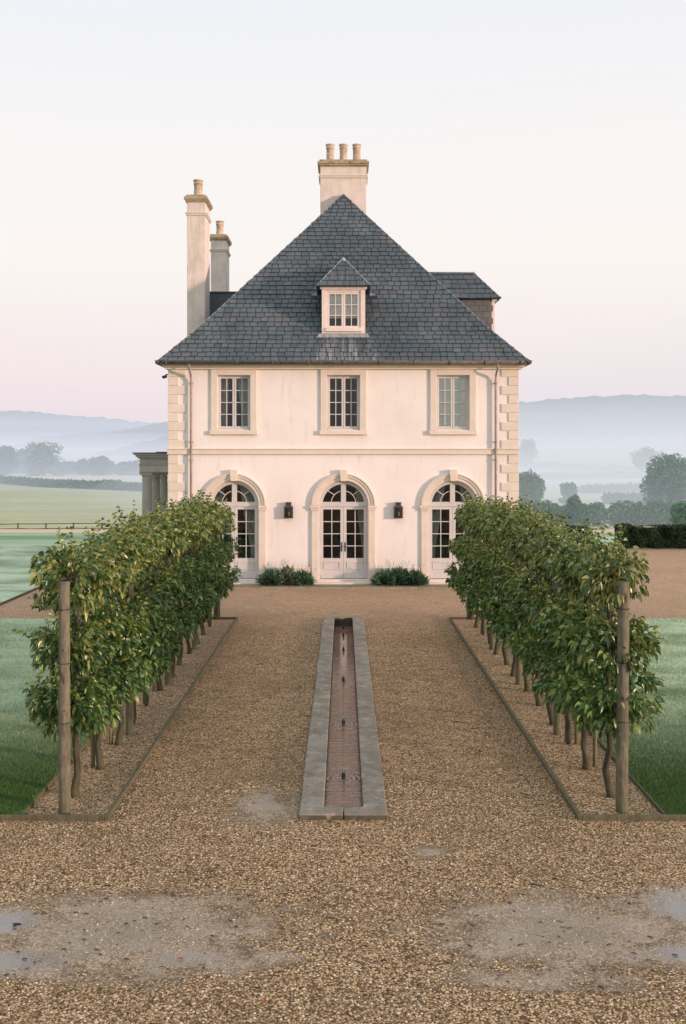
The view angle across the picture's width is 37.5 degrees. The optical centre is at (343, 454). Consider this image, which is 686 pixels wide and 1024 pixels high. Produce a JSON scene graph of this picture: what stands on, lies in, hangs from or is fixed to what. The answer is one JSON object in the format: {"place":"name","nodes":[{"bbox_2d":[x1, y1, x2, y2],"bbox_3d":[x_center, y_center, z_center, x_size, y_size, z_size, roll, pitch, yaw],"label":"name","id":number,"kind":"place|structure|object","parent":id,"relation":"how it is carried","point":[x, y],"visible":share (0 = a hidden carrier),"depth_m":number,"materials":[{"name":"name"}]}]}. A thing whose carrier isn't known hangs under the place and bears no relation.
{"place":"outdoors","nodes":[
{"label":"outdoors","id":0,"kind":"place"},
{"bbox_2d":[0,545,150,602],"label":"lawn","id":1,"kind":"structure","parent":0,"point":[15,564],"depth_m":34.47,"materials":[{"name":"green plant"}]},
{"bbox_2d":[0,410,161,442],"bbox_3d":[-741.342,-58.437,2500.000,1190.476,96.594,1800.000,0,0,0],"label":"hills","id":2,"kind":"structure","parent":0,"point":[17,426],"depth_m":2047.28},
{"bbox_2d":[0,618,163,814],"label":"lawn","id":3,"kind":"structure","parent":0,"point":[21,644],"depth_m":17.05,"materials":[{"name":"green plant"}]},
{"bbox_2d":[12,422,167,447],"bbox_3d":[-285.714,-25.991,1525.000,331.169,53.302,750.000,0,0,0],"label":"hills","id":4,"kind":"structure","parent":0,"point":[127,437],"depth_m":1298.18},
{"bbox_2d":[26,619,234,814],"bbox_3d":[-2.960,3.856,17.210,0.920,0.001,13.020,0,0,0],"label":"gravel bed","id":5,"kind":"object","parent":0,"point":[99,791],"visible":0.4,"depth_m":13.50,"materials":[{"name":"beige gravel"}]},
{"bbox_2d":[58,581,70,813],"bbox_3d":[-3.002,2.660,10.880,0.137,2.600,0.130,0,0,0],"label":"wooden post","id":6,"kind":"object","parent":5,"relation":"on","point":[64,737],"visible":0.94,"depth_m":10.83,"materials":[{"name":"brown wood"}]},
{"bbox_2d":[11,526,133,797],"bbox_3d":[-3.073,2.361,11.439,1.327,3.127,1.299,0,0,-3],"label":"pear tree","id":7,"kind":"object","parent":5,"relation":"on","point":[90,648],"visible":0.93,"depth_m":11.17,"materials":[{"name":"green plant"}]},
{"bbox_2d":[91,668,94,766],"bbox_3d":[-3.100,3.160,12.500,0.055,1.600,0.053,0,0,0],"label":"tree stake","id":8,"kind":"object","parent":5,"relation":"on","point":[92,750],"visible":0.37,"depth_m":12.48,"materials":[{"name":"brown wood"}]},
{"bbox_2d":[43,522,152,769],"bbox_3d":[-2.986,2.377,12.415,1.324,3.075,1.411,0,0,2],"label":"pear tree","id":9,"kind":"object","parent":5,"relation":"on","point":[132,631],"visible":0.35,"depth_m":12.38,"materials":[{"name":"green plant"}]},
{"bbox_2d":[109,720,112,744],"bbox_3d":[-3.101,3.160,13.480,0.055,1.600,0.054,0,0,0],"label":"tree stake","id":10,"kind":"object","parent":5,"relation":"on","point":[110,736],"visible":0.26,"depth_m":13.46,"materials":[{"name":"brown wood"}]},
{"bbox_2d":[126,585,133,734],"bbox_3d":[-2.951,2.700,13.950,0.113,2.520,0.111,0,0,0],"label":"wooden post","id":11,"kind":"object","parent":5,"relation":"on","point":[129,719],"visible":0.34,"depth_m":13.91,"materials":[{"name":"brown wood"}]},
{"bbox_2d":[90,514,173,745],"bbox_3d":[-2.972,2.361,13.439,1.320,3.109,1.405,0,0,2],"label":"pear tree","id":12,"kind":"object","parent":5,"relation":"on","point":[146,560],"visible":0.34,"depth_m":13.44,"materials":[{"name":"green plant"}]},
{"bbox_2d":[94,507,182,722],"bbox_3d":[-3.008,2.342,14.538,1.320,3.156,1.405,0,0,-1],"label":"pear tree","id":13,"kind":"object","parent":5,"relation":"on","point":[163,642],"visible":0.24,"depth_m":14.56,"materials":[{"name":"green plant"}]},
{"bbox_2d":[116,500,186,705],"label":"pear tree","id":14,"kind":"object","parent":5,"relation":"on","point":[171,581],"visible":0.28,"depth_m":15.54,"materials":[{"name":"green plant"}]},
{"bbox_2d":[165,558,170,684],"bbox_3d":[-2.950,2.700,16.999,0.113,2.520,0.112,0,0,0],"label":"wooden post","id":15,"kind":"object","parent":5,"relation":"on","point":[168,680],"visible":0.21,"depth_m":16.96,"materials":[{"name":"brown wood"}]},
{"bbox_2d":[144,505,196,690],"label":"pear tree","id":16,"kind":"object","parent":5,"relation":"on","point":[188,586],"visible":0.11,"depth_m":16.51,"materials":[{"name":"green plant"}]},
{"bbox_2d":[150,496,212,677],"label":"pear tree","id":17,"kind":"object","parent":5,"relation":"on","point":[184,518],"visible":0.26,"depth_m":17.51,"materials":[{"name":"green plant"}]},
{"bbox_2d":[165,501,215,664],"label":"pear tree","id":18,"kind":"object","parent":5,"relation":"on","point":[204,586],"visible":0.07,"depth_m":18.53,"materials":[{"name":"green plant"}]},
{"bbox_2d":[192,544,197,649],"bbox_3d":[-2.951,2.700,20.051,0.116,2.520,0.113,0,0,0],"label":"wooden post","id":19,"kind":"object","parent":5,"relation":"on","point":[195,642],"visible":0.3,"depth_m":20.00,"materials":[{"name":"brown wood"}]},
{"bbox_2d":[172,499,223,653],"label":"pear tree","id":20,"kind":"object","parent":5,"relation":"on","point":[205,520],"visible":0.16,"depth_m":19.59,"materials":[{"name":"green plant"}]},
{"bbox_2d":[179,489,230,643],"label":"pear tree","id":21,"kind":"object","parent":5,"relation":"on","point":[209,508],"visible":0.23,"depth_m":20.67,"materials":[{"name":"green plant"}]},
{"bbox_2d":[186,492,233,634],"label":"pear tree","id":22,"kind":"object","parent":5,"relation":"on","point":[219,526],"visible":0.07,"depth_m":21.67,"materials":[{"name":"green plant"}]},
{"bbox_2d":[216,534,219,618],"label":"wooden post","id":23,"kind":"object","parent":5,"relation":"on","point":[218,610],"visible":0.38,"depth_m":23.70,"materials":[{"name":"brown wood"}]},
{"bbox_2d":[203,499,238,626],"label":"pear tree","id":24,"kind":"object","parent":5,"relation":"on","point":[226,527],"visible":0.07,"depth_m":22.68,"materials":[{"name":"green plant"}]},
{"bbox_2d":[200,496,242,619],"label":"pear tree","id":25,"kind":"object","parent":5,"relation":"on","point":[234,571],"visible":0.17,"depth_m":23.70,"materials":[{"name":"green plant"}]},
{"bbox_2d":[93,436,167,455],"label":"hills","id":26,"kind":"structure","parent":0,"point":[160,444],"depth_m":940.66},
{"bbox_2d":[227,583,455,588],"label":"pavement","id":27,"kind":"structure","parent":0,"point":[339,586],"depth_m":29.25,"materials":[{"name":"stone"}]},
{"bbox_2d":[255,566,285,585],"bbox_3d":[-2.101,3.498,29.638,1.007,0.670,0.806,0,0,0],"label":"lavender plant","id":28,"kind":"object","parent":27,"relation":"on","point":[270,577],"visible":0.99,"depth_m":29.50,"materials":[{"name":"green plant"}]},
{"bbox_2d":[278,560,297,584],"bbox_3d":[-1.642,3.452,29.661,0.709,0.821,0.669,0,0,38],"label":"lavender plant","id":29,"kind":"object","parent":27,"relation":"on","point":[287,571],"visible":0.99,"depth_m":29.53,"materials":[{"name":"green plant"}]},
{"bbox_2d":[290,567,315,585],"bbox_3d":[-1.215,3.527,29.664,0.841,0.644,0.735,0,0,0],"label":"lavender plant","id":30,"kind":"object","parent":27,"relation":"on","point":[303,576],"visible":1,"depth_m":29.51,"materials":[{"name":"green plant"}]},
{"bbox_2d":[370,565,396,585],"bbox_3d":[1.218,3.522,29.660,0.896,0.669,0.795,0,0,0],"label":"lavender plant","id":31,"kind":"object","parent":27,"relation":"on","point":[381,577],"visible":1,"depth_m":29.50,"materials":[{"name":"green plant"}]},
{"bbox_2d":[387,559,408,585],"bbox_3d":[1.600,3.451,29.665,0.842,0.799,0.721,0,0,0],"label":"lavender plant","id":32,"kind":"object","parent":27,"relation":"on","point":[399,573],"visible":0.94,"depth_m":29.51,"materials":[{"name":"green plant"}]},
{"bbox_2d":[400,566,428,585],"bbox_3d":[2.052,3.513,29.636,0.989,0.650,0.806,0,0,0],"label":"lavender plant","id":33,"kind":"object","parent":27,"relation":"on","point":[417,577],"visible":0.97,"depth_m":29.50,"materials":[{"name":"green plant"}]},
{"bbox_2d":[0,782,685,1023],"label":"gravel","id":34,"kind":"structure","parent":0,"point":[374,986],"depth_m":8.87,"materials":[{"name":"beige gravel"}]},
{"bbox_2d":[0,443,685,544],"bbox_3d":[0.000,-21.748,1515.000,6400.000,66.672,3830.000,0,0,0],"label":"ground","id":35,"kind":"structure","parent":0,"point":[31,506],"depth_m":266.79,"materials":[{"name":"green plant"}]},
{"bbox_2d":[0,445,20,474],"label":"broadleaf tree","id":36,"kind":"object","parent":35,"relation":"on","point":[9,463],"visible":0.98,"depth_m":497.05,"materials":[{"name":"grey plant"}]},
{"bbox_2d":[14,448,28,472],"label":"broadleaf tree","id":37,"kind":"object","parent":35,"relation":"on","point":[21,455],"visible":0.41,"depth_m":538.11,"materials":[{"name":"grey plant"}]},
{"bbox_2d":[21,441,64,475],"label":"broadleaf tree","id":38,"kind":"object","parent":35,"relation":"on","point":[41,458],"visible":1,"depth_m":486.99,"materials":[{"name":"grey plant"}]},
{"bbox_2d":[52,461,75,473],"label":"broadleaf tree","id":39,"kind":"object","parent":35,"relation":"on","point":[66,465],"visible":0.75,"depth_m":516.66,"materials":[{"name":"grey plant"}]},
{"bbox_2d":[12,461,115,473],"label":"field hedge","id":40,"kind":"object","parent":35,"relation":"on","point":[16,471],"visible":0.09,"depth_m":528.75,"materials":[{"name":"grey plant"}]},
{"bbox_2d":[0,523,128,528],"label":"field fence","id":41,"kind":"object","parent":35,"relation":"on","point":[54,528],"visible":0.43,"depth_m":120.87,"materials":[{"name":"brown wood"}]},
{"bbox_2d":[0,474,141,491],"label":"field hedge","id":42,"kind":"object","parent":35,"relation":"on","point":[110,484],"visible":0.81,"depth_m":337.80,"materials":[{"name":"green plant"}]},
{"bbox_2d":[71,458,89,474],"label":"broadleaf tree","id":43,"kind":"object","parent":35,"relation":"on","point":[78,467],"visible":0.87,"depth_m":507.17,"materials":[{"name":"grey plant"}]},
{"bbox_2d":[85,455,115,474],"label":"broadleaf tree","id":44,"kind":"object","parent":35,"relation":"on","point":[99,465],"visible":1,"depth_m":496.97,"materials":[{"name":"grey plant"}]},
{"bbox_2d":[116,461,135,474],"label":"broadleaf tree","id":45,"kind":"object","parent":35,"relation":"on","point":[126,468],"visible":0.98,"depth_m":497.28,"materials":[{"name":"grey plant"}]},
{"bbox_2d":[132,459,139,474],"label":"broadleaf tree","id":46,"kind":"object","parent":35,"relation":"on","point":[135,463],"visible":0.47,"depth_m":497.09,"materials":[{"name":"plant"}]},
{"bbox_2d":[132,143,532,584],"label":"house","id":47,"kind":"structure","parent":35,"relation":"on","point":[343,368],"depth_m":30.00,"materials":[{"name":"paint"}]},
{"bbox_2d":[210,369,257,434],"bbox_3d":[-3.250,-1.570,30.145,1.420,1.940,0.490,0,0,0],"label":"window","id":48,"kind":"structure","parent":47,"relation":"in","point":[246,378],"depth_m":30.08,"materials":[{"name":"stone"}]},
{"bbox_2d":[203,470,267,584],"bbox_3d":[-3.250,2.125,30.095,2.000,3.380,0.710,0,0,0],"label":"french door","id":49,"kind":"structure","parent":47,"relation":"in","point":[253,504],"depth_m":30.11,"materials":[{"name":"stone"}]},
{"bbox_2d":[284,502,292,517],"bbox_3d":[-1.625,1.635,29.917,0.280,0.470,0.164,0,0,0],"label":"wall lantern","id":50,"kind":"object","parent":47,"relation":"attached to","point":[288,510],"depth_m":29.88,"materials":[{"name":"brown metal"}]},
{"bbox_2d":[319,369,366,434],"bbox_3d":[0.000,-1.570,30.045,1.420,1.940,0.290,0,0,0],"label":"window","id":51,"kind":"structure","parent":47,"relation":"in","point":[325,374],"depth_m":29.95,"materials":[{"name":"stone"}]},
{"bbox_2d":[310,470,376,583],"bbox_3d":[0.000,2.125,30.095,2.000,3.380,0.710,0,0,0],"label":"french door","id":52,"kind":"structure","parent":47,"relation":"in","point":[364,567],"depth_m":30.10,"materials":[{"name":"stone"}]},
{"bbox_2d":[394,502,402,517],"bbox_3d":[1.625,1.635,29.917,0.280,0.470,0.164,0,0,0],"label":"wall lantern","id":53,"kind":"object","parent":47,"relation":"attached to","point":[398,510],"depth_m":29.88,"materials":[{"name":"brown metal"}]},
{"bbox_2d":[429,369,476,434],"bbox_3d":[3.250,-1.570,30.045,1.420,1.940,0.290,0,0,0],"label":"window","id":54,"kind":"structure","parent":47,"relation":"in","point":[452,391],"depth_m":30.10,"materials":[{"name":"stone"}]},
{"bbox_2d":[419,470,486,583],"bbox_3d":[3.250,2.125,30.095,2.000,3.380,0.710,0,0,0],"label":"french door","id":55,"kind":"structure","parent":47,"relation":"in","point":[432,504],"depth_m":30.11,"materials":[{"name":"stone"}]},
{"bbox_2d":[0,549,685,1023],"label":"gravel drive","id":56,"kind":"structure","parent":35,"relation":"on","point":[212,735],"depth_m":9.39,"materials":[{"name":"beige gravel"}]},
{"bbox_2d":[0,586,38,605],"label":"timber edging","id":57,"kind":"object","parent":56,"relation":"on","point":[17,596],"visible":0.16,"depth_m":27.32,"materials":[{"name":"wood"}]},
{"bbox_2d":[0,814,104,820],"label":"timber edging","id":58,"kind":"object","parent":56,"relation":"on","point":[52,817],"visible":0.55,"depth_m":10.66,"materials":[{"name":"brown wood"}]},
{"bbox_2d":[20,635,183,813],"bbox_3d":[-3.428,3.865,17.205,0.035,0.090,12.990,0,0,0],"label":"timber edging","id":59,"kind":"object","parent":56,"relation":"on","point":[81,748],"visible":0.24,"depth_m":11.72,"materials":[{"name":"brown wood"}]},
{"bbox_2d":[105,617,237,820],"bbox_3d":[-2.498,3.857,17.200,0.045,0.105,13.080,0,0,0],"label":"timber edging","id":60,"kind":"object","parent":56,"relation":"on","point":[122,794],"visible":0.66,"depth_m":13.67,"materials":[{"name":"brown wood"}]},
{"bbox_2d":[299,616,387,819],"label":"water rill","id":61,"kind":"structure","parent":56,"relation":"in","point":[373,807],"depth_m":13.40,"materials":[{"name":"stone"}]},
{"bbox_2d":[337,767,354,778],"bbox_3d":[0.027,3.979,12.524,0.219,0.262,0.233,0,0,-38],"label":"fountain nozzle","id":62,"kind":"object","parent":61,"relation":"in","point":[343,775],"visible":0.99,"depth_m":12.51,"materials":[{"name":"black metal"}]},
{"bbox_2d":[3,633,683,1023],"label":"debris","id":63,"kind":"object","parent":56,"relation":"on","point":[349,889],"visible":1,"depth_m":8.36,"materials":[{"name":"brown gravel"}]},
{"bbox_2d":[449,617,581,820],"bbox_3d":[2.498,3.857,17.200,0.045,0.105,13.080,0,0,0],"label":"timber edging","id":64,"kind":"object","parent":56,"relation":"on","point":[563,792],"visible":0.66,"depth_m":13.66,"materials":[{"name":"brown wood"}]},
{"bbox_2d":[540,674,665,813],"bbox_3d":[3.428,3.865,17.205,0.035,0.090,12.990,0,0,0],"label":"timber edging","id":65,"kind":"object","parent":56,"relation":"on","point":[640,787],"visible":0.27,"depth_m":11.72,"materials":[{"name":"brown wood"}]},
{"bbox_2d":[582,814,685,820],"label":"timber edging","id":66,"kind":"object","parent":56,"relation":"on","point":[633,817],"visible":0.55,"depth_m":10.66,"materials":[{"name":"brown wood"}]},
{"bbox_2d":[518,438,538,471],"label":"broadleaf tree","id":67,"kind":"object","parent":35,"relation":"on","point":[526,450],"visible":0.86,"depth_m":558.06,"materials":[{"name":"plant"}]},
{"bbox_2d":[519,468,546,504],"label":"broadleaf tree","id":68,"kind":"object","parent":35,"relation":"on","point":[531,485],"visible":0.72,"depth_m":164.03,"materials":[{"name":"green plant"}]},
{"bbox_2d":[519,499,609,525],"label":"hedgerow","id":69,"kind":"object","parent":35,"relation":"on","point":[595,510],"visible":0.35,"depth_m":127.22,"materials":[{"name":"green plant"}]},
{"bbox_2d":[558,482,578,504],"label":"broadleaf tree","id":70,"kind":"object","parent":35,"relation":"on","point":[569,490],"visible":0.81,"depth_m":199.38,"materials":[{"name":"green plant"}]},
{"bbox_2d":[558,494,582,524],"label":"shrub","id":71,"kind":"object","parent":35,"relation":"on","point":[574,504],"visible":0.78,"depth_m":123.55,"materials":[{"name":"green plant"}]},
{"bbox_2d":[576,503,591,525],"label":"shrub","id":72,"kind":"object","parent":35,"relation":"on","point":[583,513],"visible":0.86,"depth_m":121.67,"materials":[{"name":"green plant"}]},
{"bbox_2d":[532,471,646,479],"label":"field hedge","id":73,"kind":"object","parent":35,"relation":"on","point":[586,475],"visible":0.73,"depth_m":440.12,"materials":[{"name":"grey plant"}]},
{"bbox_2d":[577,481,658,492],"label":"field hedge","id":74,"kind":"object","parent":35,"relation":"on","point":[607,488],"visible":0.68,"depth_m":292.48,"materials":[{"name":"grey plant"}]},
{"bbox_2d":[600,491,680,503],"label":"field hedge","id":75,"kind":"object","parent":35,"relation":"on","point":[609,497],"visible":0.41,"depth_m":214.21,"materials":[{"name":"grey plant"}]},
{"bbox_2d":[607,498,679,525],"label":"hedgerow","id":76,"kind":"object","parent":35,"relation":"on","point":[639,513],"visible":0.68,"depth_m":127.54,"materials":[{"name":"green plant"}]},
{"bbox_2d":[629,446,667,480],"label":"broadleaf tree","id":77,"kind":"object","parent":35,"relation":"on","point":[641,459],"visible":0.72,"depth_m":397.89,"materials":[{"name":"grey plant"}]},
{"bbox_2d":[639,453,685,504],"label":"broadleaf tree","id":78,"kind":"object","parent":35,"relation":"on","point":[666,477],"visible":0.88,"depth_m":148.38,"materials":[{"name":"green plant"}]},
{"bbox_2d":[669,501,685,527],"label":"shrub","id":79,"kind":"object","parent":35,"relation":"on","point":[678,512],"visible":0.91,"depth_m":99.39,"materials":[{"name":"green plant"}]},
{"bbox_2d":[324,626,361,810],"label":"water","id":80,"kind":"structure","parent":0,"point":[343,746],"depth_m":14.60,"materials":[{"name":"grey liquid"}]},
{"bbox_2d":[0,0,685,422],"label":"sky","id":81,"kind":"structure","parent":0,"point":[536,149],"materials":[{"name":"white"}]},
{"bbox_2d":[452,619,660,814],"bbox_3d":[2.970,3.856,17.210,0.940,0.001,13.020,0,0,0],"label":"gravel bed","id":82,"kind":"object","parent":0,"point":[585,789],"visible":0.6,"depth_m":13.41,"materials":[{"name":"beige gravel"}]},
{"bbox_2d":[444,494,482,619],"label":"pear tree","id":83,"kind":"object","parent":82,"relation":"on","point":[455,571],"visible":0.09,"depth_m":23.62,"materials":[{"name":"green plant"}]},
{"bbox_2d":[448,494,487,627],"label":"pear tree","id":84,"kind":"object","parent":82,"relation":"on","point":[457,546],"visible":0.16,"depth_m":22.58,"materials":[{"name":"green plant"}]},
{"bbox_2d":[457,505,489,643],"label":"pear tree","id":85,"kind":"object","parent":82,"relation":"on","point":[475,537],"visible":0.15,"depth_m":20.81,"materials":[{"name":"green plant"}]},
{"bbox_2d":[452,495,499,634],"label":"pear tree","id":86,"kind":"object","parent":82,"relation":"on","point":[467,517],"visible":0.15,"depth_m":21.67,"materials":[{"name":"green plant"}]},
{"bbox_2d":[464,496,510,654],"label":"pear tree","id":87,"kind":"object","parent":82,"relation":"on","point":[471,557],"visible":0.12,"depth_m":19.54,"materials":[{"name":"green plant"}]},
{"bbox_2d":[489,539,494,649],"bbox_3d":[2.948,2.700,20.049,0.117,2.520,0.112,0,0,0],"label":"wooden post","id":88,"kind":"object","parent":82,"relation":"on","point":[491,642],"visible":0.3,"depth_m":20.00,"materials":[{"name":"brown wood"}]},
{"bbox_2d":[469,494,528,664],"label":"pear tree","id":89,"kind":"object","parent":82,"relation":"on","point":[494,556],"visible":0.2,"depth_m":18.59,"materials":[{"name":"green plant"}]},
{"bbox_2d":[476,494,542,676],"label":"pear tree","id":90,"kind":"object","parent":82,"relation":"on","point":[491,575],"visible":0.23,"depth_m":17.57,"materials":[{"name":"green plant"}]},
{"bbox_2d":[515,559,521,684],"bbox_3d":[2.950,2.700,17.000,0.113,2.520,0.113,0,0,0],"label":"wooden post","id":91,"kind":"object","parent":82,"relation":"on","point":[518,673],"visible":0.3,"depth_m":16.95,"materials":[{"name":"brown wood"}]},
{"bbox_2d":[486,500,554,691],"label":"pear tree","id":92,"kind":"object","parent":82,"relation":"on","point":[501,582],"visible":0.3,"depth_m":16.46,"materials":[{"name":"green plant"}]},
{"bbox_2d":[497,505,559,705],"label":"pear tree","id":93,"kind":"object","parent":82,"relation":"on","point":[512,587],"visible":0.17,"depth_m":15.55,"materials":[{"name":"green plant"}]},
{"bbox_2d":[504,511,588,724],"bbox_3d":[2.991,2.375,14.486,1.364,3.116,1.429,0,0,-3],"label":"pear tree","id":94,"kind":"object","parent":82,"relation":"on","point":[535,639],"visible":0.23,"depth_m":14.50,"materials":[{"name":"green plant"}]},
{"bbox_2d":[553,581,560,734],"bbox_3d":[2.950,2.700,13.950,0.115,2.520,0.113,0,0,0],"label":"wooden post","id":95,"kind":"object","parent":82,"relation":"on","point":[556,724],"visible":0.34,"depth_m":13.90,"materials":[{"name":"brown wood"}]},
{"bbox_2d":[519,514,606,744],"bbox_3d":[2.996,2.356,13.477,1.311,3.128,1.406,0,0,1],"label":"pear tree","id":96,"kind":"object","parent":82,"relation":"on","point":[542,614],"visible":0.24,"depth_m":13.43,"materials":[{"name":"green plant"}]},
{"bbox_2d":[574,722,578,744],"bbox_3d":[3.109,3.160,13.480,0.056,1.600,0.053,0,0,0],"label":"tree stake","id":97,"kind":"object","parent":82,"relation":"on","point":[576,737],"visible":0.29,"depth_m":13.46,"materials":[{"name":"brown wood"}]},
{"bbox_2d":[532,524,642,768],"bbox_3d":[2.972,2.392,12.446,1.321,3.079,1.405,0,0,2],"label":"pear tree","id":98,"kind":"object","parent":82,"relation":"on","point":[560,618],"visible":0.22,"depth_m":12.38,"materials":[{"name":"green plant"}]},
{"bbox_2d":[593,678,596,766],"bbox_3d":[3.110,3.160,12.500,0.055,1.600,0.053,0,0,0],"label":"tree stake","id":99,"kind":"object","parent":82,"relation":"on","point":[595,751],"visible":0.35,"depth_m":12.48,"materials":[{"name":"brown wood"}]},
{"bbox_2d":[548,522,665,797],"bbox_3d":[3.013,2.350,11.428,1.364,3.168,1.314,0,0,3],"label":"pear tree","id":100,"kind":"object","parent":82,"relation":"on","point":[593,570],"visible":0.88,"depth_m":11.21,"materials":[{"name":"green plant"}]},
{"bbox_2d":[615,581,629,813],"bbox_3d":[3.020,2.665,10.930,0.151,2.590,0.134,0,0,0],"label":"wooden post","id":101,"kind":"object","parent":82,"relation":"on","point":[622,713],"visible":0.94,"depth_m":10.88,"materials":[{"name":"brown wood"}]},
{"bbox_2d":[519,394,685,443],"bbox_3d":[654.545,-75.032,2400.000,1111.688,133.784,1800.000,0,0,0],"label":"hills","id":102,"kind":"structure","parent":0,"point":[634,419],"depth_m":1814.83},
{"bbox_2d":[542,618,685,813],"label":"lawn","id":103,"kind":"structure","parent":0,"point":[674,653],"depth_m":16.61,"materials":[{"name":"green plant"}]},
{"bbox_2d":[625,548,685,548],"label":"lawn","id":104,"kind":"structure","parent":0,"point":[656,548],"depth_m":41.47,"materials":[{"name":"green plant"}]},
{"bbox_2d":[558,525,590,539],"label":"box hedge","id":105,"kind":"object","parent":104,"relation":"on","point":[574,527],"visible":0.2,"depth_m":42.00,"materials":[{"name":"green plant"}]},
{"bbox_2d":[614,523,685,548],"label":"box hedge","id":106,"kind":"object","parent":104,"relation":"on","point":[663,536],"visible":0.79,"depth_m":41.57,"materials":[{"name":"green plant"}]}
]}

